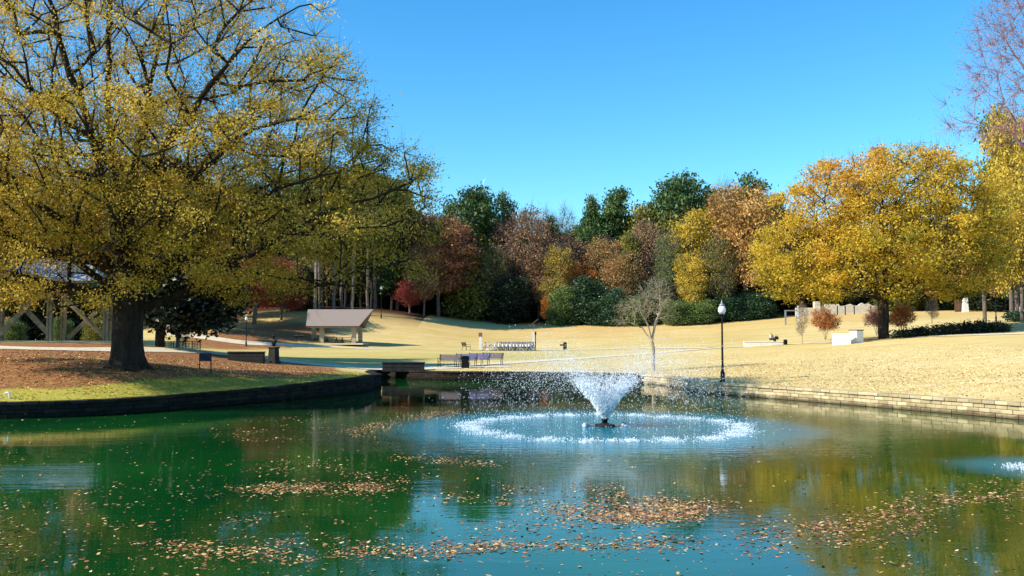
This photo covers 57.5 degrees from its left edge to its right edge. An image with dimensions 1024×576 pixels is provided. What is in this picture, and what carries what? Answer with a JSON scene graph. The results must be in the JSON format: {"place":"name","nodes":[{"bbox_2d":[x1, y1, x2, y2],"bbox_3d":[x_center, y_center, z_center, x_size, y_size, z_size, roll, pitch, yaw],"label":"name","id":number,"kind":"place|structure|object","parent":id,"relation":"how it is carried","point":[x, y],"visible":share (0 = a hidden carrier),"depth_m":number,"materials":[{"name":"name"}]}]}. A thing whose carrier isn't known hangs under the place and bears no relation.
{"place":"outdoors","nodes":[
{"label":"outdoors","id":0,"kind":"place"},
{"bbox_2d":[0,346,511,369],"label":"path","id":1,"kind":"structure","parent":0,"point":[154,349],"depth_m":64.19,"materials":[{"name":"concrete"}]},
{"bbox_2d":[167,333,709,350],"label":"path","id":2,"kind":"structure","parent":0,"point":[221,339],"depth_m":120.36,"materials":[{"name":"concrete"}]},
{"bbox_2d":[0,378,1023,575],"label":"water","id":3,"kind":"structure","parent":0,"point":[949,452],"depth_m":18.26,"materials":[{"name":"green liquid"}]},
{"bbox_2d":[0,408,1023,575],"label":"floating leaves","id":4,"kind":"object","parent":3,"relation":"on","point":[651,515],"visible":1,"depth_m":14.83,"materials":[{"name":"brown plant"}]},
{"bbox_2d":[408,314,783,442],"bbox_3d":[2.941,2.416,30.103,12.339,4.607,12.627,-2,-4,35],"label":"fountain","id":5,"kind":"object","parent":3,"relation":"on","point":[603,407],"visible":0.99,"depth_m":30.00,"materials":[{"name":"liquid"}]},
{"bbox_2d":[443,412,764,443],"bbox_3d":[3.079,4.420,30.127,10.378,0.179,10.291,-2,-4,31],"label":"splash ring","id":6,"kind":"object","parent":3,"relation":"on","point":[470,426],"visible":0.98,"depth_m":28.68,"materials":[{"name":"white liquid"}]},
{"bbox_2d":[0,307,1023,401],"bbox_3d":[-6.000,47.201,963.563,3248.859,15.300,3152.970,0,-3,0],"label":"ground","id":7,"kind":"structure","parent":0,"point":[398,336],"depth_m":78.28,"materials":[{"name":"beige plant"}]},
{"bbox_2d":[4,317,29,340],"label":"shrub","id":8,"kind":"object","parent":7,"relation":"on","point":[13,332],"visible":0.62,"depth_m":87.54,"materials":[{"name":"green plant"}]},
{"bbox_2d":[4,282,56,340],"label":"evergreen tree","id":9,"kind":"object","parent":7,"relation":"on","point":[33,331],"visible":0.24,"depth_m":97.80,"materials":[{"name":"green plant"}]},
{"bbox_2d":[53,316,76,340],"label":"shrub","id":10,"kind":"object","parent":7,"relation":"on","point":[56,331],"visible":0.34,"depth_m":85.43,"materials":[{"name":"green plant"}]},
{"bbox_2d":[43,294,102,340],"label":"evergreen tree","id":11,"kind":"object","parent":7,"relation":"on","point":[74,316],"visible":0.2,"depth_m":102.38,"materials":[{"name":"green plant"}]},
{"bbox_2d":[0,259,154,342],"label":"pavilion","id":12,"kind":"structure","parent":7,"relation":"on","point":[105,335],"depth_m":75.07,"materials":[{"name":"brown wood"}]},
{"bbox_2d":[79,316,102,340],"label":"shrub","id":13,"kind":"object","parent":7,"relation":"on","point":[90,333],"visible":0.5,"depth_m":91.36,"materials":[{"name":"green plant"}]},
{"bbox_2d":[82,151,143,324],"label":"evergreen tree","id":14,"kind":"object","parent":7,"relation":"on","point":[93,286],"visible":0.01,"depth_m":70.52,"materials":[{"name":"green plant"}]},
{"bbox_2d":[98,153,257,346],"bbox_3d":[-23.750,-2.792,66.061,10.802,13.952,9.022,0,-3,0],"label":"magnolia tree","id":15,"kind":"object","parent":7,"relation":"on","point":[198,314],"visible":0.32,"depth_m":63.99,"materials":[{"name":"green plant"}]},
{"bbox_2d":[0,371,381,418],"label":"retaining wall","id":16,"kind":"structure","parent":7,"relation":"on","point":[370,380],"depth_m":37.60,"materials":[{"name":"stone"}]},
{"bbox_2d":[0,0,461,371],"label":"oak tree","id":17,"kind":"object","parent":7,"relation":"on","point":[128,273],"visible":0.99,"depth_m":39.01,"materials":[{"name":"yellow plant"}]},
{"bbox_2d":[227,351,265,363],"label":"wall","id":18,"kind":"structure","parent":7,"relation":"on","point":[251,356],"depth_m":62.60,"materials":[{"name":"stone"}]},
{"bbox_2d":[239,254,303,323],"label":"maple tree","id":19,"kind":"object","parent":7,"relation":"on","point":[254,317],"visible":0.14,"depth_m":139.82,"materials":[{"name":"red plant"}]},
{"bbox_2d":[266,335,280,363],"bbox_3d":[-16.424,4.239,64.366,0.700,2.022,0.700,-1,-3,20],"label":"bust monument","id":20,"kind":"object","parent":7,"relation":"on","point":[273,355],"visible":1,"depth_m":64.15,"materials":[{"name":"stone"}]},
{"bbox_2d":[258,269,312,319],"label":"maple tree","id":21,"kind":"object","parent":7,"relation":"on","point":[296,303],"visible":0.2,"depth_m":145.73,"materials":[{"name":"red plant"}]},
{"bbox_2d":[273,264,324,310],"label":"evergreen tree","id":22,"kind":"object","parent":7,"relation":"on","point":[310,297],"visible":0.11,"depth_m":157.14,"materials":[{"name":"green plant"}]},
{"bbox_2d":[296,159,337,308],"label":"pine tree","id":23,"kind":"object","parent":7,"relation":"on","point":[316,270],"visible":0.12,"depth_m":149.62,"materials":[{"name":"green plant"}]},
{"bbox_2d":[313,163,358,308],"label":"pine tree","id":24,"kind":"object","parent":7,"relation":"on","point":[334,291],"visible":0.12,"depth_m":150.37,"materials":[{"name":"green plant"}]},
{"bbox_2d":[288,241,389,306],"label":"evergreen tree","id":25,"kind":"object","parent":7,"relation":"on","point":[310,264],"visible":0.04,"depth_m":171.24,"materials":[{"name":"green plant"}]},
{"bbox_2d":[306,309,372,344],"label":"picnic shelter","id":26,"kind":"object","parent":7,"relation":"on","point":[322,319],"visible":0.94,"depth_m":128.00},
{"bbox_2d":[341,159,382,308],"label":"pine tree","id":27,"kind":"object","parent":7,"relation":"on","point":[352,278],"visible":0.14,"depth_m":151.82,"materials":[{"name":"green plant"}]},
{"bbox_2d":[330,253,403,309],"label":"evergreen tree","id":28,"kind":"object","parent":7,"relation":"on","point":[387,298],"visible":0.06,"depth_m":173.15,"materials":[{"name":"green plant"}]},
{"bbox_2d":[362,168,393,308],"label":"pine tree","id":29,"kind":"object","parent":7,"relation":"on","point":[367,286],"visible":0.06,"depth_m":159.95,"materials":[{"name":"green plant"}]},
{"bbox_2d":[358,207,426,310],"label":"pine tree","id":30,"kind":"object","parent":7,"relation":"on","point":[387,278],"visible":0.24,"depth_m":167.12,"materials":[{"name":"green plant"}]},
{"bbox_2d":[379,175,424,309],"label":"pine tree","id":31,"kind":"object","parent":7,"relation":"on","point":[396,201],"visible":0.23,"depth_m":166.64,"materials":[{"name":"green plant"}]},
{"bbox_2d":[382,362,424,371],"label":"wall","id":32,"kind":"structure","parent":7,"relation":"on","point":[396,366],"depth_m":64.65,"materials":[{"name":"stone"}]},
{"bbox_2d":[390,278,434,313],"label":"maple tree","id":33,"kind":"object","parent":7,"relation":"on","point":[405,291],"visible":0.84,"depth_m":162.35,"materials":[{"name":"red plant"}]},
{"bbox_2d":[399,291,441,311],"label":"evergreen tree","id":34,"kind":"object","parent":7,"relation":"on","point":[415,308],"visible":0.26,"depth_m":176.63,"materials":[{"name":"green plant"}]},
{"bbox_2d":[402,239,447,315],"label":"autumn tree","id":35,"kind":"object","parent":7,"relation":"on","point":[430,282],"visible":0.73,"depth_m":162.10,"materials":[{"name":"brown plant"}]},
{"bbox_2d":[401,210,483,316],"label":"maple tree","id":36,"kind":"object","parent":7,"relation":"on","point":[452,255],"visible":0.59,"depth_m":165.04,"materials":[{"name":"brown plant"}]},
{"bbox_2d":[430,194,461,295],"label":"pine tree","id":37,"kind":"object","parent":7,"relation":"on","point":[446,211],"visible":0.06,"depth_m":180.62,"materials":[{"name":"green plant"}]},
{"bbox_2d":[442,230,482,317],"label":"autumn tree","id":38,"kind":"object","parent":7,"relation":"on","point":[470,242],"visible":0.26,"depth_m":168.84,"materials":[{"name":"brown plant"}]},
{"bbox_2d":[434,228,501,320],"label":"evergreen tree","id":39,"kind":"object","parent":7,"relation":"on","point":[473,307],"visible":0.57,"depth_m":167.92,"materials":[{"name":"green plant"}]},
{"bbox_2d":[438,184,501,315],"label":"pine tree","id":40,"kind":"object","parent":7,"relation":"on","point":[468,208],"visible":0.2,"depth_m":172.89,"materials":[{"name":"green plant"}]},
{"bbox_2d":[457,181,520,317],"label":"pine tree","id":41,"kind":"object","parent":7,"relation":"on","point":[488,232],"visible":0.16,"depth_m":174.86,"materials":[{"name":"green plant"}]},
{"bbox_2d":[474,242,513,321],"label":"autumn tree","id":42,"kind":"object","parent":7,"relation":"on","point":[502,266],"visible":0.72,"depth_m":168.17,"materials":[{"name":"brown plant"}]},
{"bbox_2d":[365,370,643,383],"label":"retaining wall","id":43,"kind":"structure","parent":7,"relation":"on","point":[441,375],"depth_m":62.35,"materials":[{"name":"stone"}]},
{"bbox_2d":[478,274,536,324],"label":"evergreen shrub","id":44,"kind":"object","parent":7,"relation":"on","point":[510,300],"visible":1,"depth_m":165.81,"materials":[{"name":"green plant"}]},
{"bbox_2d":[492,190,525,279],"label":"pine tree","id":45,"kind":"object","parent":7,"relation":"on","point":[506,204],"visible":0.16,"depth_m":177.49,"materials":[{"name":"green plant"}]},
{"bbox_2d":[0,348,1023,398],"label":"leaf litter","id":46,"kind":"object","parent":7,"relation":"on","point":[159,366],"visible":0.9,"depth_m":47.92,"materials":[{"name":"brown plant"}]},
{"bbox_2d":[486,200,562,321],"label":"autumn tree","id":47,"kind":"object","parent":7,"relation":"on","point":[538,233],"visible":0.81,"depth_m":170.68,"materials":[{"name":"brown plant"}]},
{"bbox_2d":[512,272,549,320],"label":"evergreen tree","id":48,"kind":"object","parent":7,"relation":"on","point":[533,313],"visible":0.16,"depth_m":171.79,"materials":[{"name":"green plant"}]},
{"bbox_2d":[515,251,560,321],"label":"autumn tree","id":49,"kind":"object","parent":7,"relation":"on","point":[537,297],"visible":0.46,"depth_m":169.37,"materials":[{"name":"brown plant"}]},
{"bbox_2d":[538,242,577,305],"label":"autumn tree","id":50,"kind":"object","parent":7,"relation":"on","point":[554,259],"visible":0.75,"depth_m":167.35,"materials":[{"name":"yellow plant"}]},
{"bbox_2d":[543,283,581,325],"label":"evergreen shrub","id":51,"kind":"object","parent":7,"relation":"on","point":[558,306],"visible":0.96,"depth_m":164.40,"materials":[{"name":"green plant"}]},
{"bbox_2d":[551,200,579,241],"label":"bare tree","id":52,"kind":"object","parent":7,"relation":"on","point":[564,228],"visible":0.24,"depth_m":186.40,"materials":[{"name":"grey plant"}]},
{"bbox_2d":[540,232,601,290],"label":"autumn tree","id":53,"kind":"object","parent":7,"relation":"on","point":[575,245],"visible":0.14,"depth_m":172.92,"materials":[{"name":"brown plant"}]},
{"bbox_2d":[549,258,599,298],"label":"autumn tree","id":54,"kind":"object","parent":7,"relation":"on","point":[578,271],"visible":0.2,"depth_m":168.77,"materials":[{"name":"orange plant"}]},
{"bbox_2d":[561,273,611,325],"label":"evergreen shrub","id":55,"kind":"object","parent":7,"relation":"on","point":[584,290],"visible":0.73,"depth_m":163.82,"materials":[{"name":"green plant"}]},
{"bbox_2d":[573,191,603,262],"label":"pine tree","id":56,"kind":"object","parent":7,"relation":"on","point":[590,218],"visible":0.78,"depth_m":177.96,"materials":[{"name":"green plant"}]},
{"bbox_2d":[579,234,625,295],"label":"autumn tree","id":57,"kind":"object","parent":7,"relation":"on","point":[603,252],"visible":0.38,"depth_m":170.95,"materials":[{"name":"brown plant"}]},
{"bbox_2d":[580,228,625,292],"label":"autumn tree","id":58,"kind":"object","parent":7,"relation":"on","point":[603,236],"visible":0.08,"depth_m":174.94,"materials":[{"name":"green plant"}]},
{"bbox_2d":[587,285,627,326],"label":"evergreen shrub","id":59,"kind":"object","parent":7,"relation":"on","point":[606,296],"visible":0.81,"depth_m":162.20,"materials":[{"name":"green plant"}]},
{"bbox_2d":[591,185,647,256],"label":"pine tree","id":60,"kind":"object","parent":7,"relation":"on","point":[614,210],"visible":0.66,"depth_m":176.92,"materials":[{"name":"green plant"}]},
{"bbox_2d":[596,247,647,296],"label":"autumn tree","id":61,"kind":"object","parent":7,"relation":"on","point":[613,270],"visible":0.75,"depth_m":166.71,"materials":[{"name":"orange plant"}]},
{"bbox_2d":[607,294,650,326],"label":"evergreen shrub","id":62,"kind":"object","parent":7,"relation":"on","point":[639,316],"visible":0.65,"depth_m":161.06,"materials":[{"name":"green plant"}]},
{"bbox_2d":[613,231,652,294],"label":"autumn tree","id":63,"kind":"object","parent":7,"relation":"on","point":[627,237],"visible":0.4,"depth_m":168.88,"materials":[{"name":"green plant"}]},
{"bbox_2d":[616,199,656,284],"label":"pine tree","id":64,"kind":"object","parent":7,"relation":"on","point":[643,211],"visible":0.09,"depth_m":174.76,"materials":[{"name":"green plant"}]},
{"bbox_2d":[609,275,683,370],"bbox_3d":[8.809,2.259,62.413,5.467,6.667,3.542,0,-3,0],"label":"young tree","id":65,"kind":"object","parent":7,"relation":"on","point":[651,311],"visible":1,"depth_m":62.38,"materials":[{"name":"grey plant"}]},
{"bbox_2d":[623,214,669,286],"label":"autumn tree","id":66,"kind":"object","parent":7,"relation":"on","point":[651,242],"visible":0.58,"depth_m":169.91,"materials":[{"name":"brown plant"}]},
{"bbox_2d":[632,279,680,323],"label":"autumn tree","id":67,"kind":"object","parent":7,"relation":"on","point":[652,316],"visible":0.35,"depth_m":164.09,"materials":[{"name":"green plant"}]},
{"bbox_2d":[651,229,687,299],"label":"autumn tree","id":68,"kind":"object","parent":7,"relation":"on","point":[662,266],"visible":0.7,"depth_m":166.34,"materials":[{"name":"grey plant"}]},
{"bbox_2d":[646,198,699,303],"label":"evergreen tree","id":69,"kind":"object","parent":7,"relation":"on","point":[661,221],"visible":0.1,"depth_m":173.51,"materials":[{"name":"green plant"}]},
{"bbox_2d":[649,176,698,233],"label":"pine tree","id":70,"kind":"object","parent":7,"relation":"on","point":[671,197],"visible":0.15,"depth_m":176.49,"materials":[{"name":"green plant"}]},
{"bbox_2d":[654,298,694,325],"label":"evergreen shrub","id":71,"kind":"object","parent":7,"relation":"on","point":[679,308],"visible":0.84,"depth_m":158.22,"materials":[{"name":"green plant"}]},
{"bbox_2d":[660,167,718,285],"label":"pine tree","id":72,"kind":"object","parent":7,"relation":"on","point":[691,185],"visible":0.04,"depth_m":178.71,"materials":[{"name":"green plant"}]},
{"bbox_2d":[671,252,712,302],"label":"autumn tree","id":73,"kind":"object","parent":7,"relation":"on","point":[692,290],"visible":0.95,"depth_m":161.93,"materials":[{"name":"yellow plant"}]},
{"bbox_2d":[663,204,732,285],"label":"autumn tree","id":74,"kind":"object","parent":7,"relation":"on","point":[690,228],"visible":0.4,"depth_m":166.72,"materials":[{"name":"yellow plant"}]},
{"bbox_2d":[679,298,719,324],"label":"evergreen shrub","id":75,"kind":"object","parent":7,"relation":"on","point":[701,310],"visible":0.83,"depth_m":158.21,"materials":[{"name":"green plant"}]},
{"bbox_2d":[698,222,744,317],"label":"autumn tree","id":76,"kind":"object","parent":7,"relation":"on","point":[724,283],"visible":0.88,"depth_m":162.03,"materials":[{"name":"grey plant"}]},
{"bbox_2d":[711,293,754,321],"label":"evergreen shrub","id":77,"kind":"object","parent":7,"relation":"on","point":[733,307],"visible":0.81,"depth_m":159.70,"materials":[{"name":"green plant"}]},
{"bbox_2d":[699,178,792,292],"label":"autumn tree","id":78,"kind":"object","parent":7,"relation":"on","point":[735,213],"visible":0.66,"depth_m":161.76,"materials":[{"name":"orange plant"}]},
{"bbox_2d":[738,288,779,319],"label":"evergreen shrub","id":79,"kind":"object","parent":7,"relation":"on","point":[764,307],"visible":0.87,"depth_m":160.27,"materials":[{"name":"green plant"}]},
{"bbox_2d":[727,169,794,285],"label":"pine tree","id":80,"kind":"object","parent":7,"relation":"on","point":[750,178],"visible":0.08,"depth_m":181.03,"materials":[{"name":"green plant"}]},
{"bbox_2d":[794,303,809,343],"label":"sapling","id":81,"kind":"object","parent":7,"relation":"on","point":[800,321],"visible":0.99,"depth_m":98.84,"materials":[{"name":"grey plant"}]},
{"bbox_2d":[778,278,853,313],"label":"evergreen tree","id":82,"kind":"object","parent":7,"relation":"on","point":[807,303],"visible":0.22,"depth_m":163.68,"materials":[{"name":"green plant"}]},
{"bbox_2d":[807,305,842,339],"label":"crape myrtle","id":83,"kind":"object","parent":7,"relation":"on","point":[823,320],"visible":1,"depth_m":103.59,"materials":[{"name":"orange plant"}]},
{"bbox_2d":[642,374,1023,419],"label":"retaining wall","id":84,"kind":"structure","parent":7,"relation":"on","point":[978,407],"depth_m":39.28,"materials":[{"name":"stone"}]},
{"bbox_2d":[718,300,725,381],"bbox_3d":[10.794,2.782,47.920,0.400,4.360,0.400,0,-3,0],"label":"street lamp","id":85,"kind":"object","parent":84,"relation":"on","point":[721,309],"visible":0.95,"depth_m":47.86,"materials":[{"name":"metal"}]},
{"bbox_2d":[795,301,874,317],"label":"ruined wall","id":86,"kind":"structure","parent":7,"relation":"on","point":[861,308],"depth_m":157.73,"materials":[{"name":"stone"}]},
{"bbox_2d":[832,334,850,344],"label":"white wall","id":87,"kind":"structure","parent":7,"relation":"on","point":[839,339],"depth_m":85.15,"materials":[{"name":"stone"}]},
{"bbox_2d":[838,268,872,304],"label":"tree","id":88,"kind":"object","parent":7,"relation":"on","point":[852,297],"visible":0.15,"depth_m":163.87,"materials":[{"name":"green plant"}]},
{"bbox_2d":[862,304,877,335],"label":"crape myrtle","id":89,"kind":"object","parent":7,"relation":"on","point":[873,316],"visible":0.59,"depth_m":99.78,"materials":[{"name":"brown plant"}]},
{"bbox_2d":[744,134,1023,338],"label":"maple tree","id":90,"kind":"object","parent":7,"relation":"on","point":[871,245],"visible":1,"depth_m":86.60,"materials":[{"name":"yellow plant"}]},
{"bbox_2d":[863,263,942,310],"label":"evergreen tree","id":91,"kind":"object","parent":7,"relation":"on","point":[920,302],"visible":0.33,"depth_m":157.19,"materials":[{"name":"green plant"}]},
{"bbox_2d":[889,302,920,328],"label":"crape myrtle","id":92,"kind":"object","parent":7,"relation":"on","point":[901,315],"visible":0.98,"depth_m":95.49,"materials":[{"name":"brown plant"}]},
{"bbox_2d":[887,327,927,338],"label":"juniper shrub","id":93,"kind":"object","parent":7,"relation":"on","point":[906,333],"visible":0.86,"depth_m":87.29,"materials":[{"name":"green plant"}]},
{"bbox_2d":[904,324,951,336],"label":"juniper shrub","id":94,"kind":"object","parent":7,"relation":"on","point":[931,332],"visible":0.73,"depth_m":86.67,"materials":[{"name":"green plant"}]},
{"bbox_2d":[927,322,976,334],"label":"juniper shrub","id":95,"kind":"object","parent":7,"relation":"on","point":[952,329],"visible":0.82,"depth_m":86.18,"materials":[{"name":"green plant"}]},
{"bbox_2d":[919,0,1023,156],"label":"bare tree","id":96,"kind":"object","parent":7,"relation":"on","point":[998,72],"visible":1,"depth_m":47.26,"materials":[{"name":"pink plant"}]},
{"bbox_2d":[958,318,994,333],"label":"juniper shrub","id":97,"kind":"object","parent":7,"relation":"on","point":[981,326],"visible":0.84,"depth_m":85.61,"materials":[{"name":"green plant"}]},
{"bbox_2d":[941,203,1018,322],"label":"autumn tree","id":98,"kind":"object","parent":7,"relation":"on","point":[984,305],"visible":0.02,"depth_m":109.86,"materials":[{"name":"yellow plant"}]},
{"bbox_2d":[953,272,1023,311],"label":"evergreen tree","id":99,"kind":"object","parent":7,"relation":"on","point":[1002,304],"visible":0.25,"depth_m":148.77,"materials":[{"name":"green plant"}]},
{"bbox_2d":[969,106,1023,313],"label":"pine tree","id":100,"kind":"object","parent":7,"relation":"on","point":[1011,294],"visible":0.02,"depth_m":123.01,"materials":[{"name":"plant"}]},
{"bbox_2d":[975,102,1023,310],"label":"autumn tree","id":101,"kind":"object","parent":7,"relation":"on","point":[1006,162],"visible":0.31,"depth_m":108.23,"materials":[{"name":"yellow plant"}]},
{"bbox_2d":[986,320,1014,331],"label":"juniper shrub","id":102,"kind":"object","parent":7,"relation":"on","point":[998,326],"visible":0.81,"depth_m":85.00,"materials":[{"name":"green plant"}]},
{"bbox_2d":[979,177,1023,322],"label":"autumn tree","id":103,"kind":"object","parent":7,"relation":"on","point":[1019,257],"visible":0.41,"depth_m":102.72,"materials":[{"name":"yellow plant"}]},
{"bbox_2d":[0,0,1023,231],"label":"sky","id":104,"kind":"structure","parent":0,"point":[552,102],"materials":[{"name":"blue"}]},
{"bbox_2d":[425,332,1023,367],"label":"path","id":105,"kind":"structure","parent":0,"point":[691,349],"depth_m":84.48,"materials":[{"name":"concrete"}]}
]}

